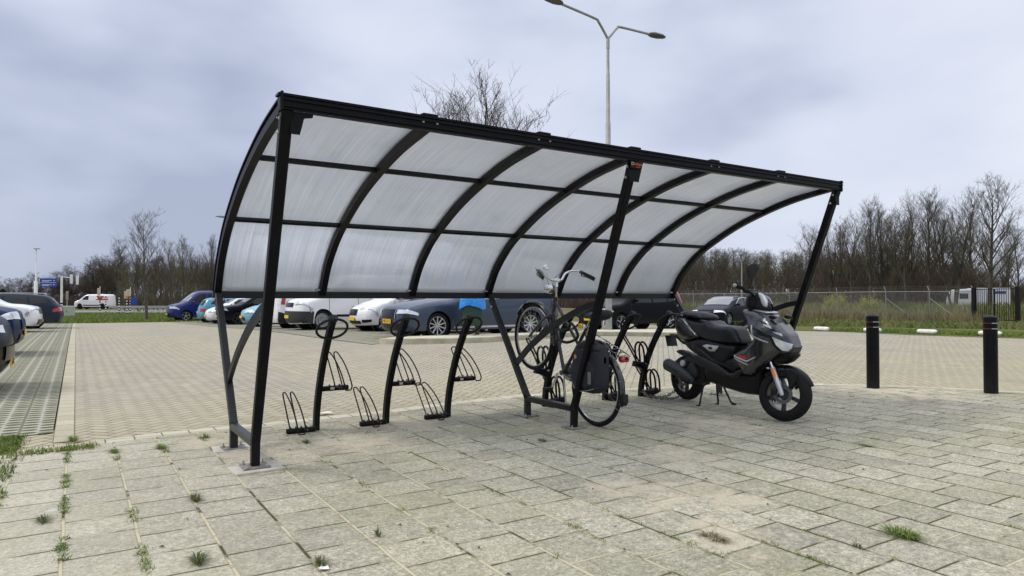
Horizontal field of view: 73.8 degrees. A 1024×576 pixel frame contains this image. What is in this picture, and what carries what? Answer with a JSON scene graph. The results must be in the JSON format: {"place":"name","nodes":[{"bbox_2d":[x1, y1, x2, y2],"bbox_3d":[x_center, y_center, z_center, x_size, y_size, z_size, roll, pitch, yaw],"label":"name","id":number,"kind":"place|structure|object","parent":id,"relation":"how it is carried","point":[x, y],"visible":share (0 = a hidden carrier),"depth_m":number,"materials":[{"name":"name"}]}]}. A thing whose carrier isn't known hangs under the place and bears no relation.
{"place":"outdoors","nodes":[
{"label":"outdoors","id":0,"kind":"place"},
{"bbox_2d":[75,308,574,312],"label":"road","id":1,"kind":"structure","parent":0,"point":[113,311],"depth_m":75.66,"materials":[{"name":"asphalt"}]},
{"bbox_2d":[34,248,55,292],"bbox_3d":[-42.769,-0.571,62.400,1.745,6.050,0.320,1,-1,-35],"label":"sign post","id":2,"kind":"object","parent":1,"relation":"on","point":[47,282],"visible":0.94,"depth_m":62.20,"materials":[{"name":"metal"}]},
{"bbox_2d":[109,306,166,312],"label":"guard rail","id":3,"kind":"object","parent":1,"relation":"on","point":[134,307],"visible":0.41,"depth_m":70.96,"materials":[{"name":"metal"}]},
{"bbox_2d":[0,385,1023,575],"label":"plaza","id":4,"kind":"structure","parent":0,"point":[303,512],"depth_m":4.01,"materials":[{"name":"concrete"}]},
{"bbox_2d":[31,513,54,524],"bbox_3d":[-2.425,1.186,3.519,0.163,0.040,0.198,1,-1,-33],"label":"grass tuft","id":5,"kind":"object","parent":4,"relation":"on","point":[44,519],"visible":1,"depth_m":3.52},
{"bbox_2d":[0,441,101,493],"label":"corner weeds","id":6,"kind":"object","parent":4,"relation":"on","point":[68,447],"visible":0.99,"depth_m":5.08,"materials":[{"name":"green plant"}]},
{"bbox_2d":[185,491,206,502],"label":"grass tuft","id":7,"kind":"object","parent":4,"relation":"on","point":[196,498],"visible":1,"depth_m":3.89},
{"bbox_2d":[183,548,216,567],"bbox_3d":[-1.365,1.174,2.972,0.164,0.046,0.205,1,-1,-33],"label":"grass tuft","id":8,"kind":"object","parent":4,"relation":"on","point":[200,559],"visible":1,"depth_m":2.98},
{"bbox_2d":[211,443,249,452],"bbox_3d":[-2.145,1.250,5.256,0.300,0.046,0.240,1,-1,-30],"label":"concrete tile","id":9,"kind":"object","parent":4,"relation":"on","point":[216,449],"visible":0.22,"depth_m":5.17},
{"bbox_2d":[227,461,284,475],"bbox_3d":[-1.730,1.233,4.607,0.320,0.046,0.250,1,-1,-36],"label":"concrete tile","id":10,"kind":"object","parent":4,"relation":"on","point":[237,470],"visible":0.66,"depth_m":4.54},
{"bbox_2d":[282,314,352,435],"bbox_3d":[-1.646,0.745,5.876,0.540,1.046,0.769,1,-1,-33],"label":"cycle stand","id":11,"kind":"object","parent":4,"relation":"on","point":[332,320],"visible":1,"depth_m":5.86,"materials":[{"name":"black metal"}]},
{"bbox_2d":[308,555,331,567],"bbox_3d":[-0.820,1.175,2.943,0.141,0.043,0.139,0,-1,25],"label":"grass tuft","id":12,"kind":"object","parent":4,"relation":"on","point":[318,560],"visible":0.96,"depth_m":2.94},
{"bbox_2d":[353,313,420,427],"bbox_3d":[-1.099,0.750,6.226,0.540,1.046,0.769,1,-1,-33],"label":"cycle stand","id":13,"kind":"object","parent":4,"relation":"on","point":[405,319],"visible":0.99,"depth_m":6.21,"materials":[{"name":"black metal"}]},
{"bbox_2d":[415,313,482,420],"bbox_3d":[-0.560,0.756,6.571,0.540,1.046,0.769,1,-1,-33],"label":"cycle stand","id":14,"kind":"object","parent":4,"relation":"on","point":[463,333],"visible":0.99,"depth_m":6.56,"materials":[{"name":"black metal"}]},
{"bbox_2d":[1,390,1021,574],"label":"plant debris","id":15,"kind":"object","parent":4,"relation":"on","point":[508,573],"visible":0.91,"depth_m":4.27,"materials":[{"name":"brown plant"}]},
{"bbox_2d":[0,389,1023,575],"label":"weeds","id":16,"kind":"object","parent":4,"relation":"on","point":[63,545],"visible":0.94,"depth_m":3.67,"materials":[{"name":"green plant"}]},
{"bbox_2d":[212,90,842,470],"bbox_3d":[0.379,0.076,6.423,5.675,2.370,2.376,1,-1,-33],"label":"bike shelter","id":17,"kind":"object","parent":4,"relation":"on","point":[333,199],"visible":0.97,"depth_m":6.05,"materials":[{"name":"metal"}]},
{"bbox_2d":[526,315,580,407],"bbox_3d":[0.435,0.775,7.188,0.380,1.065,0.737,1,-1,-33],"label":"cycle stand","id":18,"kind":"object","parent":4,"relation":"on","point":[546,372],"visible":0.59,"depth_m":7.20,"materials":[{"name":"black metal"}]},
{"bbox_2d":[515,265,629,426],"bbox_3d":[0.528,0.518,6.585,0.617,1.482,1.676,0,-1,-14],"label":"bicycle","id":19,"kind":"object","parent":4,"relation":"on","point":[622,396],"visible":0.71,"depth_m":6.55,"materials":[{"name":"metal"}]},
{"bbox_2d":[571,339,608,393],"bbox_3d":[0.682,0.689,6.029,0.182,0.476,0.427,1,-1,-33],"label":"pannier bag","id":20,"kind":"object","parent":19,"relation":"hanging from","point":[596,378],"visible":0.88,"depth_m":5.88,"materials":[{"name":"fabric"}]},
{"bbox_2d":[602,311,641,400],"bbox_3d":[1.141,0.783,7.639,0.380,1.065,0.737,1,-1,-33],"label":"cycle stand","id":21,"kind":"object","parent":4,"relation":"on","point":[625,327],"visible":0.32,"depth_m":7.57,"materials":[{"name":"black metal"}]},
{"bbox_2d":[624,310,676,397],"bbox_3d":[1.603,0.788,7.935,0.380,1.065,0.737,1,-1,-33],"label":"cycle stand","id":22,"kind":"object","parent":4,"relation":"on","point":[637,364],"visible":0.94,"depth_m":7.94,"materials":[{"name":"black metal"}]},
{"bbox_2d":[640,385,683,399],"bbox_3d":[1.705,1.195,7.822,0.513,0.178,0.238,0,-1,23],"label":"lock chain","id":23,"kind":"object","parent":4,"relation":"on","point":[657,397],"visible":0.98,"depth_m":7.77,"materials":[{"name":"metal"}]},
{"bbox_2d":[693,529,735,544],"bbox_3d":[0.979,1.189,3.270,0.182,0.026,0.252,1,-1,-33],"label":"grass tuft","id":24,"kind":"object","parent":4,"relation":"on","point":[713,535],"visible":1,"depth_m":3.27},
{"bbox_2d":[663,263,813,420],"bbox_3d":[2.252,0.521,7.093,0.655,1.508,1.936,0,-1,-25],"label":"scooter","id":25,"kind":"object","parent":4,"relation":"on","point":[724,355],"visible":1,"depth_m":6.68,"materials":[{"name":"plastic"}]},
{"bbox_2d":[866,314,879,388],"bbox_3d":[4.673,0.831,8.828,0.153,0.988,0.154,1,-1,-38],"label":"bollard","id":26,"kind":"object","parent":4,"relation":"on","point":[872,356],"visible":0.94,"depth_m":8.77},
{"bbox_2d":[873,521,930,541],"bbox_3d":[1.884,1.174,3.294,0.268,0.056,0.259,0,-1,17],"label":"grass tuft","id":27,"kind":"object","parent":4,"relation":"on","point":[902,533],"visible":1,"depth_m":3.29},
{"bbox_2d":[983,315,998,393],"bbox_3d":[5.854,0.823,8.337,0.153,0.988,0.154,1,-1,-38],"label":"bollard","id":28,"kind":"object","parent":4,"relation":"on","point":[990,356],"visible":0.92,"depth_m":8.28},
{"bbox_2d":[0,322,1023,455],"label":"road","id":29,"kind":"structure","parent":0,"point":[136,379],"depth_m":11.09,"materials":[{"name":"brick"}]},
{"bbox_2d":[0,323,71,435],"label":"parking strip","id":30,"kind":"object","parent":29,"relation":"on","point":[30,381],"visible":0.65,"depth_m":9.43,"materials":[{"name":"concrete pavers"},{"name":"grass"}]},
{"bbox_2d":[0,316,14,372],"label":"parked car","id":31,"kind":"object","parent":30,"relation":"on","point":[7,350],"visible":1,"depth_m":8.51,"materials":[{"name":"black paint"}]},
{"bbox_2d":[0,306,26,343],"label":"parked car","id":32,"kind":"object","parent":30,"relation":"on","point":[15,318],"visible":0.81,"depth_m":13.96,"materials":[{"name":"blue paint"}]},
{"bbox_2d":[0,299,42,325],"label":"parked car","id":33,"kind":"object","parent":30,"relation":"on","point":[32,315],"visible":0.57,"depth_m":24.94,"materials":[{"name":"white paint"}]},
{"bbox_2d":[0,293,63,328],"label":"parked car","id":34,"kind":"object","parent":30,"relation":"on","point":[52,309],"visible":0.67,"depth_m":29.44,"materials":[{"name":"grey paint"}]},
{"bbox_2d":[52,323,75,442],"bbox_3d":[-14.346,1.634,22.269,0.150,0.230,39.780,1,-1,-33],"label":"parking band","id":35,"kind":"object","parent":29,"relation":"on","point":[65,424],"visible":0.99,"depth_m":7.76,"materials":[{"name":"concrete"}]},
{"bbox_2d":[174,321,750,343],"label":"parking bays","id":36,"kind":"object","parent":29,"relation":"on","point":[353,333],"visible":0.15,"depth_m":21.71,"materials":[{"name":"beige brick"}]},
{"bbox_2d":[165,291,211,320],"bbox_3d":[-19.969,1.189,44.871,5.044,2.030,2.217,1,-1,-37],"label":"parked car","id":37,"kind":"object","parent":36,"relation":"on","point":[185,308],"visible":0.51,"depth_m":43.36,"materials":[{"name":"blue paint"}]},
{"bbox_2d":[196,298,232,322],"bbox_3d":[-17.315,1.356,41.851,3.730,1.575,1.957,1,-1,-33],"label":"parked car","id":38,"kind":"object","parent":36,"relation":"on","point":[206,304],"visible":0.23,"depth_m":40.55,"materials":[{"name":"teal paint"}]},
{"bbox_2d":[204,298,245,323],"bbox_3d":[-15.819,1.296,39.603,3.753,1.575,1.957,1,-1,-33],"label":"parked car","id":39,"kind":"object","parent":36,"relation":"on","point":[210,313],"visible":0.25,"depth_m":38.52,"materials":[{"name":"white paint"}]},
{"bbox_2d":[215,298,262,324],"bbox_3d":[-14.008,1.190,37.795,4.452,1.700,2.117,1,-1,-33],"label":"parked car","id":40,"kind":"object","parent":36,"relation":"on","point":[232,313],"visible":0.32,"depth_m":36.44,"materials":[{"name":"black paint"}]},
{"bbox_2d":[239,304,260,326],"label":"parked car","id":41,"kind":"object","parent":36,"relation":"on","point":[246,315],"visible":0.2,"depth_m":31.10,"materials":[{"name":"blue paint"}]},
{"bbox_2d":[273,298,356,327],"bbox_3d":[-7.219,0.689,27.366,5.038,2.030,2.217,1,-1,-33],"label":"parked van","id":42,"kind":"object","parent":36,"relation":"on","point":[279,311],"visible":0.1,"depth_m":25.43,"materials":[{"name":"white paint"}]},
{"bbox_2d":[284,298,373,329],"bbox_3d":[-5.674,0.519,24.914,5.044,2.030,2.217,1,-1,-33],"label":"parked van","id":43,"kind":"object","parent":36,"relation":"on","point":[307,313],"visible":0.38,"depth_m":23.33,"materials":[{"name":"white paint"}]},
{"bbox_2d":[349,298,412,331],"bbox_3d":[-3.610,0.678,23.026,3.752,1.575,1.957,1,-1,-33],"label":"parked car","id":44,"kind":"object","parent":36,"relation":"on","point":[366,315],"visible":0.35,"depth_m":21.76,"materials":[{"name":"white paint"}]},
{"bbox_2d":[380,299,557,335],"bbox_3d":[-1.117,0.580,18.746,4.968,1.586,2.157,1,-1,-33],"label":"parked car","id":45,"kind":"object","parent":36,"relation":"on","point":[438,316],"visible":0.59,"depth_m":17.48,"materials":[{"name":"blue paint"}]},
{"bbox_2d":[579,292,681,329],"bbox_3d":[4.864,0.829,27.850,4.488,1.844,2.137,1,-1,-33],"label":"parked car","id":46,"kind":"object","parent":36,"relation":"on","point":[649,311],"visible":0.41,"depth_m":27.03,"materials":[{"name":"black paint"}]},
{"bbox_2d":[17,383,1023,453],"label":"edge band","id":47,"kind":"object","parent":29,"relation":"on","point":[266,424],"visible":0.62,"depth_m":6.71,"materials":[{"name":"concrete"}]},
{"bbox_2d":[379,329,749,343],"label":"island kerb","id":48,"kind":"structure","parent":29,"relation":"on","point":[389,340],"depth_m":16.05,"materials":[{"name":"concrete"}]},
{"bbox_2d":[393,329,747,337],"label":"island paving","id":49,"kind":"structure","parent":48,"relation":"on","point":[631,330],"depth_m":17.21,"materials":[{"name":"concrete"}]},
{"bbox_2d":[459,299,485,334],"bbox_3d":[-0.982,0.698,16.910,0.670,0.940,0.600,0,-1,-5],"label":"litter bin","id":50,"kind":"object","parent":49,"relation":"on","point":[475,307],"visible":0.8,"depth_m":16.68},
{"bbox_2d":[545,0,665,329],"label":"street lamp","id":51,"kind":"object","parent":49,"relation":"on","point":[608,302],"visible":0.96,"depth_m":24.05,"materials":[{"name":"grey metal"}]},
{"bbox_2d":[692,296,746,324],"bbox_3d":[11.263,1.196,36.062,2.097,1.565,4.453,-1,-1,43],"label":"parked car","id":52,"kind":"object","parent":29,"relation":"on","point":[728,310],"visible":0.74,"depth_m":35.08,"materials":[{"name":"paint"}]},
{"bbox_2d":[0,0,1023,297],"label":"sky","id":53,"kind":"structure","parent":0,"point":[110,110],"materials":[{"name":"grey"}]},
{"bbox_2d":[53,308,1023,429],"bbox_3d":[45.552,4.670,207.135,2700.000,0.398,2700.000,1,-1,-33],"label":"ground","id":54,"kind":"structure","parent":0,"point":[566,311],"depth_m":54.70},
{"bbox_2d":[0,276,13,292],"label":"bare tree","id":55,"kind":"object","parent":54,"relation":"on","point":[6,280],"visible":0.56,"depth_m":125.24,"materials":[{"name":"brown plant"}]},
{"bbox_2d":[0,271,47,294],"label":"bare tree","id":56,"kind":"object","parent":54,"relation":"on","point":[25,286],"visible":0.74,"depth_m":117.73,"materials":[{"name":"brown plant"}]},
{"bbox_2d":[39,264,85,299],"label":"bare tree","id":57,"kind":"object","parent":54,"relation":"on","point":[66,287],"visible":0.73,"depth_m":110.80,"materials":[{"name":"brown plant"}]},
{"bbox_2d":[74,294,115,308],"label":"delivery van","id":58,"kind":"object","parent":54,"relation":"on","point":[88,301],"visible":0.94,"depth_m":92.16,"materials":[{"name":"white paint"}]},
{"bbox_2d":[72,255,119,294],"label":"bare tree","id":59,"kind":"object","parent":54,"relation":"on","point":[83,289],"visible":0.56,"depth_m":104.98,"materials":[{"name":"brown plant"}]},
{"bbox_2d":[70,245,137,297],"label":"bare tree","id":60,"kind":"object","parent":54,"relation":"on","point":[108,280],"visible":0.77,"depth_m":103.66,"materials":[{"name":"brown plant"}]},
{"bbox_2d":[109,237,145,308],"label":"bare tree","id":61,"kind":"object","parent":54,"relation":"on","point":[120,261],"visible":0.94,"depth_m":97.76,"materials":[{"name":"brown plant"}]},
{"bbox_2d":[112,265,211,310],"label":"thicket","id":62,"kind":"object","parent":54,"relation":"on","point":[162,294],"visible":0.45,"depth_m":78.42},
{"bbox_2d":[154,238,188,304],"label":"bare tree","id":63,"kind":"object","parent":54,"relation":"on","point":[170,284],"visible":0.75,"depth_m":69.89,"materials":[{"name":"brown plant"}]},
{"bbox_2d":[165,234,201,298],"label":"bare tree","id":64,"kind":"object","parent":54,"relation":"on","point":[180,270],"visible":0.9,"depth_m":65.98,"materials":[{"name":"brown plant"}]},
{"bbox_2d":[184,233,216,290],"bbox_3d":[-27.866,-1.337,61.920,3.584,7.789,3.589,-1,-1,41],"label":"bare tree","id":65,"kind":"object","parent":54,"relation":"on","point":[211,263],"visible":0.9,"depth_m":61.76,"materials":[{"name":"brown plant"}]},
{"bbox_2d":[5,254,584,302],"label":"wood","id":66,"kind":"object","parent":54,"relation":"on","point":[158,270],"visible":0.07,"depth_m":120.16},
{"bbox_2d":[38,293,594,307],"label":"undergrowth","id":67,"kind":"object","parent":54,"relation":"on","point":[569,303],"visible":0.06,"depth_m":102.48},
{"bbox_2d":[412,58,572,137],"bbox_3d":[-1.052,-4.560,30.270,7.977,12.950,10.078,0,-1,-6],"label":"bare tree","id":68,"kind":"object","parent":54,"relation":"on","point":[486,114],"visible":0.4,"depth_m":30.07,"materials":[{"name":"brown plant"}]},
{"bbox_2d":[773,222,821,302],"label":"bare tree","id":69,"kind":"object","parent":54,"relation":"on","point":[803,260],"visible":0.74,"depth_m":72.09,"materials":[{"name":"brown plant"}]},
{"bbox_2d":[803,233,844,305],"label":"bare tree","id":70,"kind":"object","parent":54,"relation":"on","point":[817,265],"visible":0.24,"depth_m":81.80,"materials":[{"name":"brown plant"}]},
{"bbox_2d":[681,286,972,318],"bbox_3d":[20.510,1.179,53.313,2.639,2.297,28.599,0,-1,-26],"label":"wire fence","id":71,"kind":"object","parent":54,"relation":"on","point":[886,299],"visible":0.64,"depth_m":44.20,"materials":[{"name":"grey"}]},
{"bbox_2d":[811,220,850,301],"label":"bare tree","id":72,"kind":"object","parent":54,"relation":"on","point":[831,269],"visible":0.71,"depth_m":69.92,"materials":[{"name":"brown plant"}]},
{"bbox_2d":[822,293,848,306],"bbox_3d":[28.390,1.374,60.005,2.275,2.149,2.591,0,-1,4],"label":"willow bush","id":73,"kind":"object","parent":54,"relation":"on","point":[833,300],"visible":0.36,"depth_m":59.85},
{"bbox_2d":[684,306,987,321],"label":"dry stalks","id":74,"kind":"object","parent":54,"relation":"on","point":[917,316],"visible":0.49,"depth_m":44.20,"materials":[{"name":"plant"}]},
{"bbox_2d":[821,223,858,296],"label":"bare tree","id":75,"kind":"object","parent":54,"relation":"on","point":[838,254],"visible":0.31,"depth_m":80.11,"materials":[{"name":"brown plant"}]},
{"bbox_2d":[823,210,868,302],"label":"bare tree","id":76,"kind":"object","parent":54,"relation":"on","point":[852,258],"visible":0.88,"depth_m":68.04,"materials":[{"name":"brown plant"}]},
{"bbox_2d":[677,270,1023,306],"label":"thicket","id":77,"kind":"object","parent":54,"relation":"on","point":[855,292],"visible":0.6,"depth_m":73.13,"materials":[{"name":"plant"}]},
{"bbox_2d":[678,247,1023,304],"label":"wood","id":78,"kind":"object","parent":54,"relation":"on","point":[726,266],"visible":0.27,"depth_m":86.98,"materials":[{"name":"plant"}]},
{"bbox_2d":[680,293,1021,305],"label":"undergrowth","id":79,"kind":"object","parent":54,"relation":"on","point":[786,300],"visible":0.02,"depth_m":86.81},
{"bbox_2d":[682,300,1023,319],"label":"fence growth","id":80,"kind":"object","parent":54,"relation":"on","point":[956,306],"visible":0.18,"depth_m":54.00,"materials":[{"name":"green plant"}]},
{"bbox_2d":[832,218,885,302],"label":"bare tree","id":81,"kind":"object","parent":54,"relation":"on","point":[855,273],"visible":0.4,"depth_m":77.21,"materials":[{"name":"brown plant"}]},
{"bbox_2d":[853,294,882,309],"bbox_3d":[29.793,1.439,56.939,1.981,1.928,2.171,0,-1,1],"label":"willow bush","id":82,"kind":"object","parent":54,"relation":"on","point":[867,302],"visible":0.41,"depth_m":56.69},
{"bbox_2d":[851,195,900,299],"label":"bare tree","id":83,"kind":"object","parent":54,"relation":"on","point":[867,250],"visible":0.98,"depth_m":65.82,"materials":[{"name":"brown plant"}]},
{"bbox_2d":[732,324,1023,337],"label":"verge","id":84,"kind":"structure","parent":54,"relation":"on","point":[808,328],"depth_m":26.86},
{"bbox_2d":[917,329,937,333],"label":"kerb block","id":85,"kind":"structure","parent":84,"relation":"on","point":[925,331],"depth_m":23.09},
{"bbox_2d":[859,206,901,304],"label":"bare tree","id":86,"kind":"object","parent":54,"relation":"on","point":[879,243],"visible":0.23,"depth_m":77.73,"materials":[{"name":"brown plant"}]},
{"bbox_2d":[867,199,920,302],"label":"bare tree","id":87,"kind":"object","parent":54,"relation":"on","point":[881,267],"visible":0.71,"depth_m":65.80,"materials":[{"name":"brown plant"}]},
{"bbox_2d":[871,186,928,300],"bbox_3d":[36.596,-3.450,64.262,4.837,12.124,5.886,-1,-1,45],"label":"bare tree","id":88,"kind":"object","parent":54,"relation":"on","point":[895,247],"visible":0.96,"depth_m":64.07,"materials":[{"name":"brown plant"}]},
{"bbox_2d":[871,206,931,302],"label":"bare tree","id":89,"kind":"object","parent":54,"relation":"on","point":[892,215],"visible":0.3,"depth_m":76.05,"materials":[{"name":"brown plant"}]},
{"bbox_2d":[890,300,912,311],"bbox_3d":[31.337,1.616,54.845,1.778,1.507,1.650,0,-1,13],"label":"willow bush","id":90,"kind":"object","parent":54,"relation":"on","point":[897,304],"visible":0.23,"depth_m":54.62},
{"bbox_2d":[893,202,953,302],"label":"bare tree","id":91,"kind":"object","parent":54,"relation":"on","point":[910,269],"visible":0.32,"depth_m":74.54,"materials":[{"name":"brown plant"}]},
{"bbox_2d":[903,185,956,306],"bbox_3d":[38.921,-3.575,63.047,5.253,12.336,6.596,-1,-1,31],"label":"bare tree","id":92,"kind":"object","parent":54,"relation":"on","point":[927,258],"visible":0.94,"depth_m":62.72,"materials":[{"name":"brown plant"}]},
{"bbox_2d":[916,197,976,305],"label":"bare tree","id":93,"kind":"object","parent":54,"relation":"on","point":[940,236],"visible":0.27,"depth_m":73.74,"materials":[{"name":"brown plant"}]},
{"bbox_2d":[917,181,987,305],"bbox_3d":[40.210,-3.415,62.322,5.841,12.059,5.849,0,-1,3],"label":"bare tree","id":94,"kind":"object","parent":54,"relation":"on","point":[955,262],"visible":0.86,"depth_m":61.62,"materials":[{"name":"brown plant"}]},
{"bbox_2d":[922,252,998,302],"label":"bare tree","id":95,"kind":"object","parent":54,"relation":"on","point":[973,283],"visible":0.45,"depth_m":69.83,"materials":[{"name":"brown plant"}]},
{"bbox_2d":[948,196,1001,281],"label":"bare tree","id":96,"kind":"object","parent":54,"relation":"on","point":[970,259],"visible":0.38,"depth_m":71.65,"materials":[{"name":"brown plant"}]},
{"bbox_2d":[946,288,1010,305],"bbox_3d":[43.418,1.185,63.599,4.674,2.337,1.986,0,-1,9],"label":"lorry","id":97,"kind":"object","parent":54,"relation":"on","point":[979,294],"visible":0.21,"depth_m":62.69,"materials":[{"name":"white paint"}]},
{"bbox_2d":[942,175,1023,305],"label":"bare tree","id":98,"kind":"object","parent":54,"relation":"on","point":[991,267],"visible":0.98,"depth_m":57.90,"materials":[{"name":"brown plant"}]},
{"bbox_2d":[971,287,1020,321],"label":"iron gate","id":99,"kind":"structure","parent":54,"relation":"on","point":[1017,302],"depth_m":39.21,"materials":[{"name":"metal"}]},
{"bbox_2d":[979,223,1023,287],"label":"bare tree","id":100,"kind":"object","parent":54,"relation":"on","point":[1003,279],"visible":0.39,"depth_m":73.56,"materials":[{"name":"brown plant"}]},
{"bbox_2d":[995,225,1023,294],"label":"bare tree","id":101,"kind":"object","parent":54,"relation":"on","point":[1017,264],"visible":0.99,"depth_m":54.86,"materials":[{"name":"brown plant"}]},
{"bbox_2d":[655,317,1023,329],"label":"rough grass","id":102,"kind":"structure","parent":0,"point":[949,324],"depth_m":33.41,"materials":[{"name":"plant"}]},
{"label":"far verge","id":103,"kind":"structure","parent":0,"visible":0},
{"bbox_2d":[62,306,75,315],"bbox_3d":[-35.763,1.897,54.976,0.950,0.890,0.460,1,-1,-35],"label":"control cabinet","id":104,"kind":"object","parent":103,"relation":"on","point":[68,310],"visible":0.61,"depth_m":54.82,"materials":[{"name":"metal"}]},
{"bbox_2d":[60,275,78,305],"bbox_3d":[-36.554,0.626,56.308,1.266,3.475,0.180,1,-1,-35],"label":"traffic signal","id":105,"kind":"object","parent":103,"relation":"on","point":[61,287],"visible":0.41,"depth_m":55.99,"materials":[{"name":"white paint"}]},
{"bbox_2d":[97,288,103,313],"bbox_3d":[-37.454,1.147,61.957,0.600,2.600,0.200,1,-1,-35],"label":"signal post","id":106,"kind":"object","parent":103,"relation":"on","point":[98,293],"visible":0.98,"depth_m":61.92,"materials":[{"name":"metal"}]},
{"bbox_2d":[45,312,200,323],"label":"verge grass","id":107,"kind":"structure","parent":103,"relation":"on","point":[104,317],"depth_m":47.51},
{"bbox_2d":[128,287,136,313],"bbox_3d":[-34.028,1.185,61.056,0.720,2.500,0.150,1,-1,-35],"label":"signal post","id":108,"kind":"object","parent":103,"relation":"on","point":[133,301],"visible":0.96,"depth_m":60.98,"materials":[{"name":"metal"}]},
{"bbox_2d":[113,206,181,318],"bbox_3d":[-24.150,-1.695,45.292,4.500,7.945,3.698,0,-1,-24],"label":"bare tree","id":109,"kind":"object","parent":103,"relation":"on","point":[143,252],"visible":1,"depth_m":45.38,"materials":[{"name":"brown plant"}]},
{"label":"grass corner","id":110,"kind":"structure","parent":0,"visible":0},
{"bbox_2d":[0,433,30,453],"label":"corner grass","id":111,"kind":"structure","parent":110,"relation":"on","point":[9,440],"depth_m":5.37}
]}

